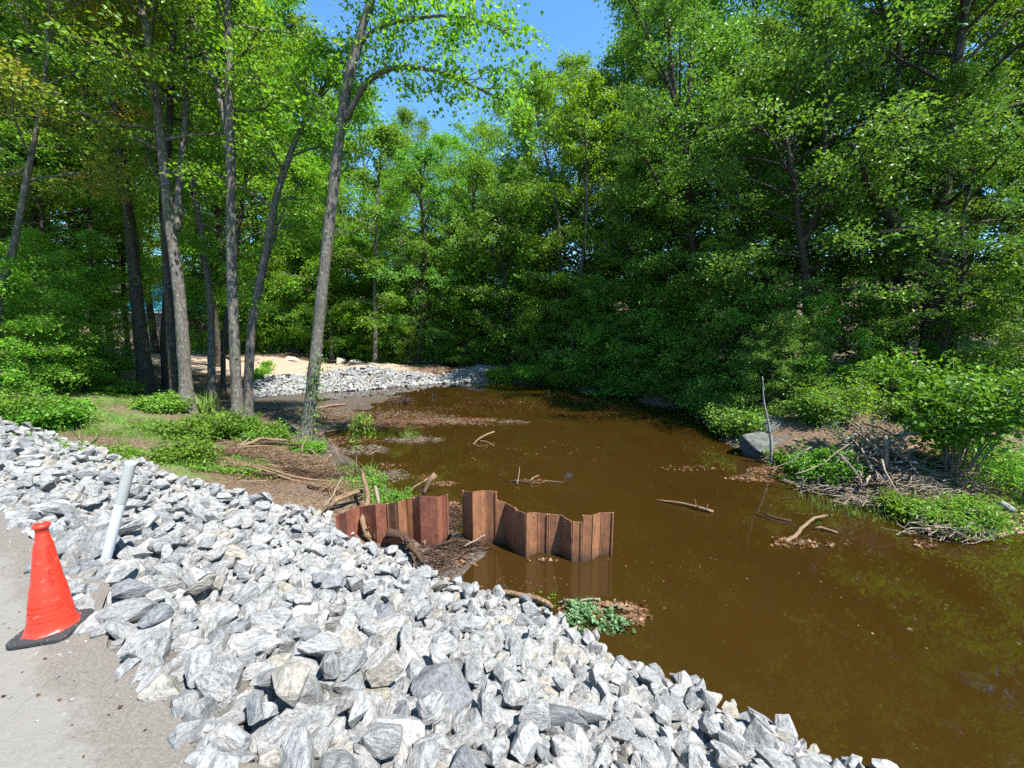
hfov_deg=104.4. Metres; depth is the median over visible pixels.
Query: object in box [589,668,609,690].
riprap rock
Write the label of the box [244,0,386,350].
broadleaf tree
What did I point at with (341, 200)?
broadleaf tree
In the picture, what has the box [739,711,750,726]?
riprap rock
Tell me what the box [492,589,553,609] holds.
branch
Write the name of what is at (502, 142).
broadleaf tree
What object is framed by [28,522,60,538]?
riprap rock
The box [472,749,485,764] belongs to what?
riprap rock
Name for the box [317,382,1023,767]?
pond water
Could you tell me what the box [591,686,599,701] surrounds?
riprap rock
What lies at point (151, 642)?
riprap rock
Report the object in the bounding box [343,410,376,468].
willow sapling
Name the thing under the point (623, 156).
broadleaf tree
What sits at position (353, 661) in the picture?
riprap rock
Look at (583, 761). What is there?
riprap rock
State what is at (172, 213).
broadleaf tree
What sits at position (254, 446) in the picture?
branch
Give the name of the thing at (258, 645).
riprap rock
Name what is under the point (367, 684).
riprap rock
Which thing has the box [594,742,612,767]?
riprap rock
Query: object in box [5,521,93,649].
traffic cone
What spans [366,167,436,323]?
broadleaf tree
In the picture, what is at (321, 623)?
riprap rock
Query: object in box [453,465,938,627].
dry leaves
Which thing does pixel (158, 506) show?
riprap rock
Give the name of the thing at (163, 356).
broadleaf tree
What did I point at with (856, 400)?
shrub
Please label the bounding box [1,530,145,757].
soil crumbs
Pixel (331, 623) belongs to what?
riprap rock
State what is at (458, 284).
understory tree
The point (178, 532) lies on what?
riprap rock
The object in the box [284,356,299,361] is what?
boulder
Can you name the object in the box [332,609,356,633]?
riprap rock
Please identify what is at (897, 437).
branch
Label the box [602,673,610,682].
riprap rock
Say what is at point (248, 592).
riprap rock
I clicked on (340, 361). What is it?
boulder
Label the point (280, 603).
riprap rock
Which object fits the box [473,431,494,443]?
branch
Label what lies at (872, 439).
branch
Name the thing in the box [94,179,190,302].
broadleaf tree
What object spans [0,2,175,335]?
broadleaf tree
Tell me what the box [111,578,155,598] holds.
riprap rock
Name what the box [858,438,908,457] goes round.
branch
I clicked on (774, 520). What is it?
branch
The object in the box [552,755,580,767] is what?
riprap rock
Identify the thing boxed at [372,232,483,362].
understory tree
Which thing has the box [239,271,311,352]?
understory tree
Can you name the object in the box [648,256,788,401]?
understory tree
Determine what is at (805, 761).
riprap rock
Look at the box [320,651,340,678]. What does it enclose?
riprap rock
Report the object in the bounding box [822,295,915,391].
understory tree
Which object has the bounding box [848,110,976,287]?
broadleaf tree
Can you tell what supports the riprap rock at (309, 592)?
on the ground at (794, 430)
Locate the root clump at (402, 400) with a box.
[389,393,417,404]
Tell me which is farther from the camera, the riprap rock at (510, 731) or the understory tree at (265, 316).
the understory tree at (265, 316)
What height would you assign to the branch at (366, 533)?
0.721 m
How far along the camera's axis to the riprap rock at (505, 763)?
2.12 m
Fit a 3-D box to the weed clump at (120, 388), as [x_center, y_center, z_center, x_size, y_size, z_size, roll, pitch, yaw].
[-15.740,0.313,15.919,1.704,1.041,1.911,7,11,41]
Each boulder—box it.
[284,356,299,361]
[336,358,345,364]
[347,360,362,365]
[739,432,773,458]
[756,416,784,432]
[773,436,787,445]
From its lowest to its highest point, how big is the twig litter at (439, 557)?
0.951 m
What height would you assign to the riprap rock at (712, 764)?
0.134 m
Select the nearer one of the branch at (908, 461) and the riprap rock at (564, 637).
the riprap rock at (564, 637)
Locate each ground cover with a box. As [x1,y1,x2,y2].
[6,386,416,499]
[476,365,1023,533]
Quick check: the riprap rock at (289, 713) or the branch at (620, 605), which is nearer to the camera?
the riprap rock at (289, 713)
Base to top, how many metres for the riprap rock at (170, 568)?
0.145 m
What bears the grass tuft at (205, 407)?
on the ground at (794, 430)
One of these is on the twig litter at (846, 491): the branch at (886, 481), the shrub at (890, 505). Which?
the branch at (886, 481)
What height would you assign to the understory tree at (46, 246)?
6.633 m
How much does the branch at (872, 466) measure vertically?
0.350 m
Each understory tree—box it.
[0,222,136,392]
[0,242,76,399]
[0,253,153,381]
[0,282,114,396]
[1,309,123,393]
[185,283,226,353]
[190,325,206,350]
[193,276,263,352]
[217,277,288,352]
[218,249,298,353]
[239,237,353,352]
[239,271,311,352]
[270,227,390,359]
[293,286,336,354]
[313,278,393,359]
[333,237,415,361]
[343,297,387,362]
[358,278,429,363]
[361,307,408,363]
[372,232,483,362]
[393,210,495,363]
[393,314,429,364]
[401,290,469,366]
[413,267,490,365]
[442,225,506,362]
[442,323,484,365]
[444,190,587,356]
[457,180,643,354]
[473,313,500,361]
[476,254,554,363]
[483,300,527,363]
[484,334,506,365]
[504,288,556,367]
[511,268,598,363]
[520,328,559,366]
[529,308,571,367]
[537,292,611,386]
[558,266,652,392]
[580,241,692,400]
[584,282,660,394]
[603,279,700,391]
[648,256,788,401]
[649,293,726,400]
[675,302,791,395]
[686,279,836,399]
[723,307,814,415]
[758,313,837,402]
[773,280,904,397]
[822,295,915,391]
[857,284,956,382]
[905,279,1023,387]
[925,219,1023,409]
[930,257,1023,406]
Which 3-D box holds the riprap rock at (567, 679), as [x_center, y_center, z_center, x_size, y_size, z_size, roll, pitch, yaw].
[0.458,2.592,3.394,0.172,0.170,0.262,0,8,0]
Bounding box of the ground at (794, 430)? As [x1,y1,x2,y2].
[4,270,1023,767]
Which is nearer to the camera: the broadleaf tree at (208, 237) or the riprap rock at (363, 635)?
the riprap rock at (363, 635)
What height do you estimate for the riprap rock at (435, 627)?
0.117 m
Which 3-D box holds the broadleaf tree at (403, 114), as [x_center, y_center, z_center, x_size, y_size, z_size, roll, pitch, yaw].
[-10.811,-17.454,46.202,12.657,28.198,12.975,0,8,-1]
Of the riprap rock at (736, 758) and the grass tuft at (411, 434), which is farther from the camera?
the grass tuft at (411, 434)
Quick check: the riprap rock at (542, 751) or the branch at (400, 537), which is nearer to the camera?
the riprap rock at (542, 751)
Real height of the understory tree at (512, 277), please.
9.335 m
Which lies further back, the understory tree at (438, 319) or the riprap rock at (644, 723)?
the understory tree at (438, 319)
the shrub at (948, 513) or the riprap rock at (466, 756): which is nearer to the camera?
the riprap rock at (466, 756)
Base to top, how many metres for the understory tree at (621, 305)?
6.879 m
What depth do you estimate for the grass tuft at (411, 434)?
13.97 m
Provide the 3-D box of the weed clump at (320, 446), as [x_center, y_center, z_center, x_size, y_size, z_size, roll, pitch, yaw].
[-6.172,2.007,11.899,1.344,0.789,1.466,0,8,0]
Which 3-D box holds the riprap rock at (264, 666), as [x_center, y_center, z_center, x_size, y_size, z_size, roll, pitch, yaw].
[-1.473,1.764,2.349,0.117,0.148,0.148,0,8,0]
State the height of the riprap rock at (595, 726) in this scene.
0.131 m
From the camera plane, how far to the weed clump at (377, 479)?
9.27 m
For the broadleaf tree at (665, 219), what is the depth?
20.92 m
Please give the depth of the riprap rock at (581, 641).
4.67 m
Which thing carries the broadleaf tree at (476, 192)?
on the ground at (794, 430)
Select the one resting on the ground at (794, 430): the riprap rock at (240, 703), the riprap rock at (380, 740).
the riprap rock at (240, 703)
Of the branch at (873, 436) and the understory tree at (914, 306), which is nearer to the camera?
the branch at (873, 436)
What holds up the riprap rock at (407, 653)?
on the ground at (794, 430)
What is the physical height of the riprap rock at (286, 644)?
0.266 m
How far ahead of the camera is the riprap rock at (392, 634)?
3.29 m
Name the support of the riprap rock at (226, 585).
on the ground at (794, 430)
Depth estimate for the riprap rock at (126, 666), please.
2.19 m
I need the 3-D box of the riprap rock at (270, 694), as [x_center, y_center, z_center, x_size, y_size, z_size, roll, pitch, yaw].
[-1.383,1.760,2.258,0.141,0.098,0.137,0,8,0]
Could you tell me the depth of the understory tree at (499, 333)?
30.45 m
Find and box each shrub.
[0,333,62,384]
[0,340,121,386]
[43,349,135,387]
[254,360,275,374]
[480,365,517,383]
[509,359,554,383]
[676,380,762,420]
[699,397,791,441]
[759,446,808,474]
[781,438,871,491]
[782,379,864,430]
[785,365,896,430]
[816,406,932,456]
[847,346,1023,479]
[865,486,944,535]
[869,391,961,422]
[881,488,1012,547]
[925,485,1023,543]
[940,430,1023,501]
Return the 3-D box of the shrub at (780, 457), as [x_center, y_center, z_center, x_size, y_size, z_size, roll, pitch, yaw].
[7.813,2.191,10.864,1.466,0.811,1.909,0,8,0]
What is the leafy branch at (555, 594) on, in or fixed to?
in the pond water
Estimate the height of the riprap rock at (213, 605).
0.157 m
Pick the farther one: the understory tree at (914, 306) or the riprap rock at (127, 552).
the understory tree at (914, 306)
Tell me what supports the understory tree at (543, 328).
on the ground at (794, 430)
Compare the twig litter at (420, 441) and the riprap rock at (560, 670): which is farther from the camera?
the twig litter at (420, 441)
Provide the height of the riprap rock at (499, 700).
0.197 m
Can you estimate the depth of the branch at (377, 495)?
7.61 m
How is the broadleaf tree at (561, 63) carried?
on the ground at (794, 430)
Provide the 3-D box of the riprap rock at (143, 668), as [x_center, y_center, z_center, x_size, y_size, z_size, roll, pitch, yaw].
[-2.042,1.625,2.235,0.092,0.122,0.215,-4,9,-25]
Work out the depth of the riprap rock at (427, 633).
3.42 m
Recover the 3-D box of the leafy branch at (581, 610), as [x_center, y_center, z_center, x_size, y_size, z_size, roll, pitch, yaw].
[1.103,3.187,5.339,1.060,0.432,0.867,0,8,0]
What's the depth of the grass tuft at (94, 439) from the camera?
9.28 m
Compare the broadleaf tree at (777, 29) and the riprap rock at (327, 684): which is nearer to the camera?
the riprap rock at (327, 684)
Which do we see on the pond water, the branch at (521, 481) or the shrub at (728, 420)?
the branch at (521, 481)
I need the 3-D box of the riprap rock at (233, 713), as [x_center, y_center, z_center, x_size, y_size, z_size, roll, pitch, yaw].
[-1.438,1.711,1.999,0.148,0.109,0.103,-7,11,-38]
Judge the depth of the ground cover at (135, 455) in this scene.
9.09 m
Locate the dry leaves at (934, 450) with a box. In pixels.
[859,443,1023,536]
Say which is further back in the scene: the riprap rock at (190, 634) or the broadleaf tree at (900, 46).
the broadleaf tree at (900, 46)
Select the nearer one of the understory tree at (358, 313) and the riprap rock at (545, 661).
the riprap rock at (545, 661)
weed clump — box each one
[0,387,90,419]
[0,396,103,431]
[87,378,149,395]
[121,387,196,415]
[142,433,228,466]
[146,406,247,441]
[202,411,264,441]
[230,417,301,445]
[284,435,330,453]
[342,466,391,489]
[359,482,412,503]
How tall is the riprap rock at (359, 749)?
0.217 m
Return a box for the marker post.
[100,461,136,558]
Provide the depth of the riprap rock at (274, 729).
1.93 m
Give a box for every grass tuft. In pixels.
[74,421,104,444]
[194,391,220,412]
[335,457,355,472]
[350,454,383,477]
[399,427,422,439]
[972,452,1016,470]
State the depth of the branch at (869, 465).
9.10 m
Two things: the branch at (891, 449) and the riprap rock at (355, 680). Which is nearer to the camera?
the riprap rock at (355, 680)
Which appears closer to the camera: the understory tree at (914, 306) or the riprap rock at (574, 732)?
the riprap rock at (574, 732)
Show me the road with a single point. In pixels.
(112, 740)
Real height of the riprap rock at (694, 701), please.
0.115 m
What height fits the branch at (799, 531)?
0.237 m
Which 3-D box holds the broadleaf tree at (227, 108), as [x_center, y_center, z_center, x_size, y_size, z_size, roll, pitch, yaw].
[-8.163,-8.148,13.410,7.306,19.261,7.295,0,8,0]
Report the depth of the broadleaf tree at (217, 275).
43.60 m
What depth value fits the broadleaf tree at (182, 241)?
17.98 m
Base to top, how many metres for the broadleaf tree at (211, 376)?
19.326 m
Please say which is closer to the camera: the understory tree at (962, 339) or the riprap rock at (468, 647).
the riprap rock at (468, 647)
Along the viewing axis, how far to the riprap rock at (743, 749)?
2.96 m
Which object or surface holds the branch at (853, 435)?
on the branch at (869, 465)
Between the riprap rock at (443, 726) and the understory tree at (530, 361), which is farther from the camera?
the understory tree at (530, 361)
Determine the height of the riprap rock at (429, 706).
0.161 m
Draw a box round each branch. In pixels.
[211,455,314,483]
[219,464,277,475]
[225,456,372,481]
[236,445,271,448]
[238,437,286,445]
[255,407,284,410]
[261,438,301,445]
[307,484,343,494]
[317,403,345,409]
[319,425,362,433]
[323,475,345,506]
[327,490,364,508]
[330,489,363,502]
[359,470,371,539]
[373,485,380,503]
[385,528,425,563]
[398,535,417,568]
[409,478,427,490]
[435,536,470,547]
[464,534,484,546]
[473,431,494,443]
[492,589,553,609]
[508,478,539,483]
[533,591,565,607]
[558,598,597,603]
[562,594,635,634]
[601,603,632,610]
[657,499,713,512]
[754,513,795,525]
[765,513,790,521]
[767,447,811,470]
[783,514,827,542]
[795,460,825,473]
[814,526,837,533]
[816,450,852,485]
[821,443,850,464]
[837,452,863,485]
[839,453,863,477]
[841,435,874,471]
[845,432,862,438]
[846,420,895,454]
[849,458,898,469]
[851,429,906,446]
[853,454,896,470]
[857,452,878,478]
[858,432,888,451]
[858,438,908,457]
[859,436,879,449]
[860,448,884,485]
[861,475,877,487]
[862,421,893,434]
[868,432,919,441]
[868,436,903,458]
[871,419,874,435]
[871,441,907,448]
[873,427,904,441]
[873,472,909,485]
[880,459,902,497]
[882,431,912,442]
[883,435,888,479]
[888,448,915,451]
[890,431,910,463]
[890,453,926,462]
[891,446,920,476]
[900,446,923,461]
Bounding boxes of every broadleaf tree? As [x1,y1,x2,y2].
[0,0,96,296]
[0,0,185,340]
[0,0,208,345]
[0,0,217,349]
[0,0,263,388]
[0,0,297,413]
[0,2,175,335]
[0,2,182,337]
[0,3,148,337]
[0,4,198,358]
[0,14,238,353]
[0,37,145,343]
[0,51,186,347]
[1,143,120,341]
[2,0,322,399]
[4,0,223,394]
[35,0,316,366]
[46,138,198,369]
[61,195,159,293]
[68,0,272,400]
[83,2,314,289]
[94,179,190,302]
[105,112,217,306]
[122,76,328,399]
[130,0,350,419]
[142,139,262,344]
[144,139,245,326]
[150,28,349,352]
[165,16,394,418]
[172,13,354,349]
[180,183,249,318]
[181,200,249,281]
[209,0,369,351]
[236,49,372,297]
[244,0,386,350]
[258,0,558,441]
[268,164,369,358]
[280,94,405,356]
[290,78,417,352]
[314,121,433,362]
[344,129,442,360]
[357,137,474,364]
[360,177,442,363]
[361,104,463,347]
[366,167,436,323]
[371,172,418,295]
[400,130,495,287]
[408,140,540,364]
[413,199,472,363]
[425,116,527,347]
[441,150,499,330]
[442,183,565,366]
[454,83,562,357]
[476,59,583,354]
[484,64,636,365]
[486,44,624,324]
[508,65,668,365]
[526,44,661,328]
[543,70,657,363]
[553,0,794,360]
[559,27,718,360]
[570,134,655,331]
[573,0,733,341]
[581,133,710,365]
[589,83,721,347]
[591,0,788,366]
[611,0,819,317]
[615,175,728,373]
[623,2,855,372]
[649,0,868,361]
[651,0,998,391]
[674,131,836,387]
[686,0,917,382]
[709,103,822,327]
[713,0,954,367]
[720,0,1012,375]
[727,36,886,351]
[746,0,1023,376]
[755,0,1023,382]
[765,0,1023,358]
[778,0,1015,366]
[817,40,970,324]
[832,0,1023,363]
[842,0,1023,366]
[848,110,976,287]
[865,56,1023,373]
[909,2,1023,370]
[955,57,1023,314]
[971,32,1023,264]
[984,179,1022,266]
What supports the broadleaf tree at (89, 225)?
on the ground at (794, 430)
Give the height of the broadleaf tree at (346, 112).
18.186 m
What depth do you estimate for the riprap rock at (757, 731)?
3.22 m
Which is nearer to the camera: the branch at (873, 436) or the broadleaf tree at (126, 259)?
the branch at (873, 436)
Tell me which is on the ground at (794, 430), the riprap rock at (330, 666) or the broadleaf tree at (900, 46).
the broadleaf tree at (900, 46)
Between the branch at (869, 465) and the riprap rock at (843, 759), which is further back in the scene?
the branch at (869, 465)
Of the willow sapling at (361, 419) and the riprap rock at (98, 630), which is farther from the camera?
the willow sapling at (361, 419)
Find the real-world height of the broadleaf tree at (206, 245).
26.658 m
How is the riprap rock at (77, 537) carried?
on the ground at (794, 430)
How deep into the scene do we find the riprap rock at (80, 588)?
2.80 m
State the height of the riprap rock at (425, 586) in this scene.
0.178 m
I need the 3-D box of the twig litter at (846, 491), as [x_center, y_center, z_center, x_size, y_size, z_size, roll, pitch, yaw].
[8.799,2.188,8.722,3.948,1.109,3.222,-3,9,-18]
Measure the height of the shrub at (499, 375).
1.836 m
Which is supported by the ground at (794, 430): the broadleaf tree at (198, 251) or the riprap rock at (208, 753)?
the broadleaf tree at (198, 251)
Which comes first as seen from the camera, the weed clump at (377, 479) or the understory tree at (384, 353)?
the weed clump at (377, 479)
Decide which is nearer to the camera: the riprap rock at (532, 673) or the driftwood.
the riprap rock at (532, 673)
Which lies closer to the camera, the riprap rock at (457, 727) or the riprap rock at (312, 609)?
the riprap rock at (457, 727)
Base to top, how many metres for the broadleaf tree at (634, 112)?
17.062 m
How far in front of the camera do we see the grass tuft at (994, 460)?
9.05 m
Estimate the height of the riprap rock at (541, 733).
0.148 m
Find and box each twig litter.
[206,438,374,499]
[216,397,495,579]
[273,407,527,481]
[782,443,1014,544]
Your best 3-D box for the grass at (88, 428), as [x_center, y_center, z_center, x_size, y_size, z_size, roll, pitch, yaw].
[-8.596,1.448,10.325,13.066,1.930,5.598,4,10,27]
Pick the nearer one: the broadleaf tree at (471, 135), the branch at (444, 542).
the branch at (444, 542)
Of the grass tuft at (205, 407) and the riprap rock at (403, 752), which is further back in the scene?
the grass tuft at (205, 407)
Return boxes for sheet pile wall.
[336,494,448,548]
[462,490,613,561]
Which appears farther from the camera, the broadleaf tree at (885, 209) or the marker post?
the broadleaf tree at (885, 209)
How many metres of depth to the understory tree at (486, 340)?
31.48 m
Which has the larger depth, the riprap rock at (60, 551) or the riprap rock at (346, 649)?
the riprap rock at (60, 551)
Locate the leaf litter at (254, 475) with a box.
[70,407,468,577]
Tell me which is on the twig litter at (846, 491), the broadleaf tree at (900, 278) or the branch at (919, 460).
the branch at (919, 460)
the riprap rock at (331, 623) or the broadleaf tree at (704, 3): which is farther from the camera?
the broadleaf tree at (704, 3)
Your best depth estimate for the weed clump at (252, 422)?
11.70 m
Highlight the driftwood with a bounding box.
[422,472,437,494]
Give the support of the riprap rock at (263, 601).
on the riprap gravel at (356, 574)
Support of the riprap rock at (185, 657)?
on the ground at (794, 430)
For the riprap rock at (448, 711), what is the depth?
2.39 m
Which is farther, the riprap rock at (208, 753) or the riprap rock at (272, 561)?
the riprap rock at (272, 561)
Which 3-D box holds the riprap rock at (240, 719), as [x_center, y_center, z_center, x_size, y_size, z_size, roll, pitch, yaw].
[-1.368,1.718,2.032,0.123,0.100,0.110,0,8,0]
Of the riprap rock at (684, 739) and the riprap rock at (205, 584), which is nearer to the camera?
the riprap rock at (684, 739)
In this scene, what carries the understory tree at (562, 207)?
on the ground at (794, 430)
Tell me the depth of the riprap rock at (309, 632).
2.90 m
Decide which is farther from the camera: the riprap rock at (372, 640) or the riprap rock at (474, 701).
the riprap rock at (372, 640)
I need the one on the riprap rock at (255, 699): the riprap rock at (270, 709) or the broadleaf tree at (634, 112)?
the riprap rock at (270, 709)
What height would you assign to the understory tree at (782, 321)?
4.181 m
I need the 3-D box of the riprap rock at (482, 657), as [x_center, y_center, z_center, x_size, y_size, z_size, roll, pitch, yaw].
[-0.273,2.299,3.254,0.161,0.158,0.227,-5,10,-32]
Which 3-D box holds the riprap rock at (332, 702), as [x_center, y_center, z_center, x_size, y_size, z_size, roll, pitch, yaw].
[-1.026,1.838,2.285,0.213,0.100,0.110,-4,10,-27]
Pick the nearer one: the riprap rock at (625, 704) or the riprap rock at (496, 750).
the riprap rock at (496, 750)
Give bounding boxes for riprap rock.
[23,548,64,573]
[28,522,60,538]
[31,499,70,507]
[55,526,96,557]
[57,529,72,541]
[60,546,79,565]
[67,517,85,530]
[67,578,82,587]
[70,583,87,596]
[73,612,99,634]
[77,559,103,575]
[79,528,115,559]
[85,508,111,530]
[89,620,118,638]
[94,597,158,623]
[96,566,114,578]
[101,562,121,570]
[103,590,110,604]
[104,559,138,584]
[105,620,140,641]
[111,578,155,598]
[113,535,125,553]
[115,658,140,677]
[116,546,152,559]
[119,625,179,661]
[122,539,145,547]
[125,617,171,641]
[126,563,145,579]
[135,656,163,681]
[136,665,173,691]
[137,602,174,627]
[137,673,179,706]
[145,581,165,598]
[147,533,175,553]
[151,524,162,530]
[151,563,183,579]
[153,502,171,513]
[155,573,175,580]
[157,579,186,592]
[159,594,178,609]
[167,719,208,748]
[168,524,186,538]
[170,615,197,636]
[170,664,186,684]
[170,688,199,719]
[172,588,195,599]
[173,553,194,567]
[177,595,196,611]
[178,630,203,639]
[181,652,190,665]
[183,574,216,596]
[183,644,216,688]
[183,694,218,721]
[189,503,207,522]
[193,570,212,580]
[194,655,243,703]
[194,739,223,767]
[196,560,218,566]
[197,601,239,627]
[203,520,228,531]
[207,626,230,643]
[207,719,251,752]
[207,747,240,767]
[209,601,221,609]
[209,631,229,654]
[210,557,234,569]
[216,708,242,722]
[220,581,230,590]
[229,511,254,522]
[230,694,248,710]
[231,582,259,605]
[232,710,247,724]
[233,557,254,572]
[234,601,256,620]
[234,750,256,762]
[237,634,280,657]
[246,689,264,725]
[247,533,273,546]
[247,606,293,630]
[249,663,275,686]
[250,714,288,752]
[252,593,272,611]
[253,581,272,594]
[255,666,279,688]
[258,748,280,767]
[259,686,275,701]
[260,702,277,720]
[265,589,281,599]
[266,653,290,666]
[267,555,280,571]
[269,744,280,749]
[271,660,310,706]
[272,600,292,608]
[273,698,288,714]
[276,628,301,653]
[279,723,314,767]
[280,702,308,723]
[287,654,318,675]
[287,706,339,732]
[288,539,300,546]
[290,641,303,654]
[292,602,319,618]
[297,631,344,657]
[297,675,320,705]
[299,612,315,625]
[302,624,321,641]
[306,590,312,595]
[311,725,335,759]
[314,749,357,767]
[315,588,336,603]
[315,619,324,631]
[315,695,345,712]
[317,600,331,611]
[319,678,334,693]
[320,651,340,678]
[325,615,343,628]
[330,716,348,744]
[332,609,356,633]
[332,737,353,753]
[333,648,366,682]
[333,671,365,694]
[336,689,358,714]
[338,628,361,648]
[342,646,361,670]
[345,720,367,736]
[348,695,370,727]
[349,736,381,763]
[352,750,380,767]
[357,631,368,642]
[359,618,380,638]
[359,722,402,759]
[360,633,378,650]
[360,699,378,726]
[362,642,393,671]
[363,667,373,687]
[365,656,403,687]
[365,686,391,708]
[368,714,424,747]
[373,603,392,620]
[378,612,405,634]
[381,757,407,767]
[385,626,412,645]
[388,681,395,686]
[390,686,408,706]
[393,700,409,715]
[393,738,408,760]
[394,662,405,681]
[398,644,425,669]
[400,624,412,646]
[405,574,430,588]
[406,657,425,688]
[407,701,416,715]
[407,738,439,767]
[410,635,431,659]
[410,661,472,719]
[413,630,431,639]
[413,733,451,760]
[415,689,446,725]
[417,581,429,597]
[428,621,449,632]
[429,632,442,639]
[432,633,457,654]
[433,704,456,732]
[433,717,450,735]
[441,746,456,767]
[447,653,452,660]
[448,726,474,749]
[450,743,486,767]
[451,612,474,631]
[452,722,475,734]
[455,707,468,723]
[458,640,482,655]
[458,663,464,677]
[464,653,482,684]
[466,705,493,738]
[468,692,477,709]
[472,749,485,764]
[476,652,487,660]
[477,685,502,728]
[482,636,494,649]
[482,660,494,680]
[482,736,510,766]
[492,758,523,767]
[493,663,522,685]
[494,650,509,660]
[494,693,519,709]
[502,678,529,707]
[502,708,519,726]
[505,634,524,650]
[506,724,517,742]
[508,754,533,764]
[510,720,539,766]
[518,699,550,730]
[519,675,532,689]
[523,637,542,656]
[525,669,541,687]
[527,688,537,702]
[536,743,551,763]
[538,730,546,736]
[539,655,567,667]
[539,756,549,765]
[545,693,561,703]
[549,703,590,730]
[551,658,573,677]
[551,734,577,756]
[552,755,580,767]
[553,642,571,660]
[553,665,572,678]
[556,685,569,697]
[558,632,579,645]
[563,674,574,692]
[564,722,591,756]
[569,691,595,706]
[572,700,608,722]
[574,752,589,767]
[576,681,591,691]
[577,634,586,645]
[586,721,601,737]
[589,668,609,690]
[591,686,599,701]
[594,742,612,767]
[598,702,609,728]
[600,692,628,721]
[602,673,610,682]
[605,717,635,742]
[607,683,618,696]
[609,661,626,686]
[613,695,634,717]
[613,759,631,767]
[618,680,642,707]
[621,736,666,767]
[629,718,658,731]
[634,704,655,722]
[635,727,659,745]
[636,689,652,715]
[649,695,685,720]
[660,689,669,695]
[669,691,686,709]
[672,730,703,756]
[672,744,708,767]
[679,724,688,730]
[684,686,703,711]
[687,707,703,714]
[698,711,721,740]
[700,687,715,713]
[706,761,718,767]
[708,751,715,761]
[710,739,745,767]
[714,748,738,767]
[717,730,755,761]
[723,722,745,736]
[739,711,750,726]
[743,718,774,748]
[746,742,794,767]
[747,706,773,724]
[774,714,797,744]
[775,740,794,757]
[793,755,821,767]
[829,758,844,767]
[840,756,847,763]
[871,758,898,767]
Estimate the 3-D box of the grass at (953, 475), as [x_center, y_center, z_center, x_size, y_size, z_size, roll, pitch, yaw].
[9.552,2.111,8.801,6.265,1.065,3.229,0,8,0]
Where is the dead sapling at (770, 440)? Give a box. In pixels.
[762,377,772,463]
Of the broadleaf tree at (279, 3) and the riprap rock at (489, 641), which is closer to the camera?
the riprap rock at (489, 641)
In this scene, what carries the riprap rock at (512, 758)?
on the ground at (794, 430)
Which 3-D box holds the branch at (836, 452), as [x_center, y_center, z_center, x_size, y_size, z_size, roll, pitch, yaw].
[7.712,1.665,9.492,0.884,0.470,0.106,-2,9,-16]
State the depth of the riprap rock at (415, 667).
2.76 m
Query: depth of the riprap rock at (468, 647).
3.43 m
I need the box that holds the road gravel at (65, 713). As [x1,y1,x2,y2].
[0,506,201,767]
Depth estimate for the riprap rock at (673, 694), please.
3.74 m
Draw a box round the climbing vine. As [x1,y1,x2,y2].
[293,354,331,439]
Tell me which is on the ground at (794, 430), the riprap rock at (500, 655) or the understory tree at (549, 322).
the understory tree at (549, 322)
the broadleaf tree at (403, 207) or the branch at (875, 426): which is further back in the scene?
the broadleaf tree at (403, 207)
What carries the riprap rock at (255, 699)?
on the riprap rock at (274, 729)
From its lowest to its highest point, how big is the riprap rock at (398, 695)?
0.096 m
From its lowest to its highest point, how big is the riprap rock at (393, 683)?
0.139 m
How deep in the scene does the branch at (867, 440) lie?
9.20 m
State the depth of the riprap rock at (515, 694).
2.69 m
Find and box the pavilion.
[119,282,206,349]
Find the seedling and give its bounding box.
[241,370,264,381]
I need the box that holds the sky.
[0,0,1023,284]
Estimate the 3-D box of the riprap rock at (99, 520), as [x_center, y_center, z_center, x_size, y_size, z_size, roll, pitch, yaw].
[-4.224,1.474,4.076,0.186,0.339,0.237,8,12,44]
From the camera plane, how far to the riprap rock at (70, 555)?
3.26 m
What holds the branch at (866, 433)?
on the twig litter at (846, 491)
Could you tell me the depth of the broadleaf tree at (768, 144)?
16.37 m
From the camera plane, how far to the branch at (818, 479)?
9.41 m
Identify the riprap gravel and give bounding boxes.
[0,416,864,767]
[242,364,503,397]
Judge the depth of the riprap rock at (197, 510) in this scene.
5.17 m
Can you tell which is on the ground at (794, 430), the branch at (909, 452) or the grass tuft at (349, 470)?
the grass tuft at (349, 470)
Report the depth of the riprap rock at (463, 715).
2.45 m
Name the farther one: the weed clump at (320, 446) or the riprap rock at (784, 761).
the weed clump at (320, 446)
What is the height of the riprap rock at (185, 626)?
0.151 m
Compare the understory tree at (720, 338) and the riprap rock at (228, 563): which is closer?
the riprap rock at (228, 563)
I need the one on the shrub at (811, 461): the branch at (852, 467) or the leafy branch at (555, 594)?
the branch at (852, 467)
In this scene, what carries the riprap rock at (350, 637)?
on the ground at (794, 430)
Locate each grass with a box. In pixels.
[26,399,415,500]
[781,442,1023,537]
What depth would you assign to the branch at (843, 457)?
8.85 m
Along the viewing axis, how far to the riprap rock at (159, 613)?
2.55 m
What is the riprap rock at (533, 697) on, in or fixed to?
on the ground at (794, 430)
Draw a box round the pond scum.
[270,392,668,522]
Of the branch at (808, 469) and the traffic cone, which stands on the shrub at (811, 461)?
the branch at (808, 469)
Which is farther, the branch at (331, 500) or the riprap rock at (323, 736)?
the branch at (331, 500)
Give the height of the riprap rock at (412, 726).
0.216 m
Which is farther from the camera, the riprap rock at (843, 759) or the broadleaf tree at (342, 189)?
the broadleaf tree at (342, 189)
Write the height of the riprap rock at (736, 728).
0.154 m
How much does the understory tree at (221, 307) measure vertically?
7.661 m
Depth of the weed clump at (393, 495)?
8.46 m
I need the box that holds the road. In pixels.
[0,482,266,767]
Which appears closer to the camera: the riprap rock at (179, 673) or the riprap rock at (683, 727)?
the riprap rock at (179, 673)
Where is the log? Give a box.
[996,500,1017,513]
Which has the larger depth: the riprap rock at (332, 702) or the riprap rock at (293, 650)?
the riprap rock at (293, 650)

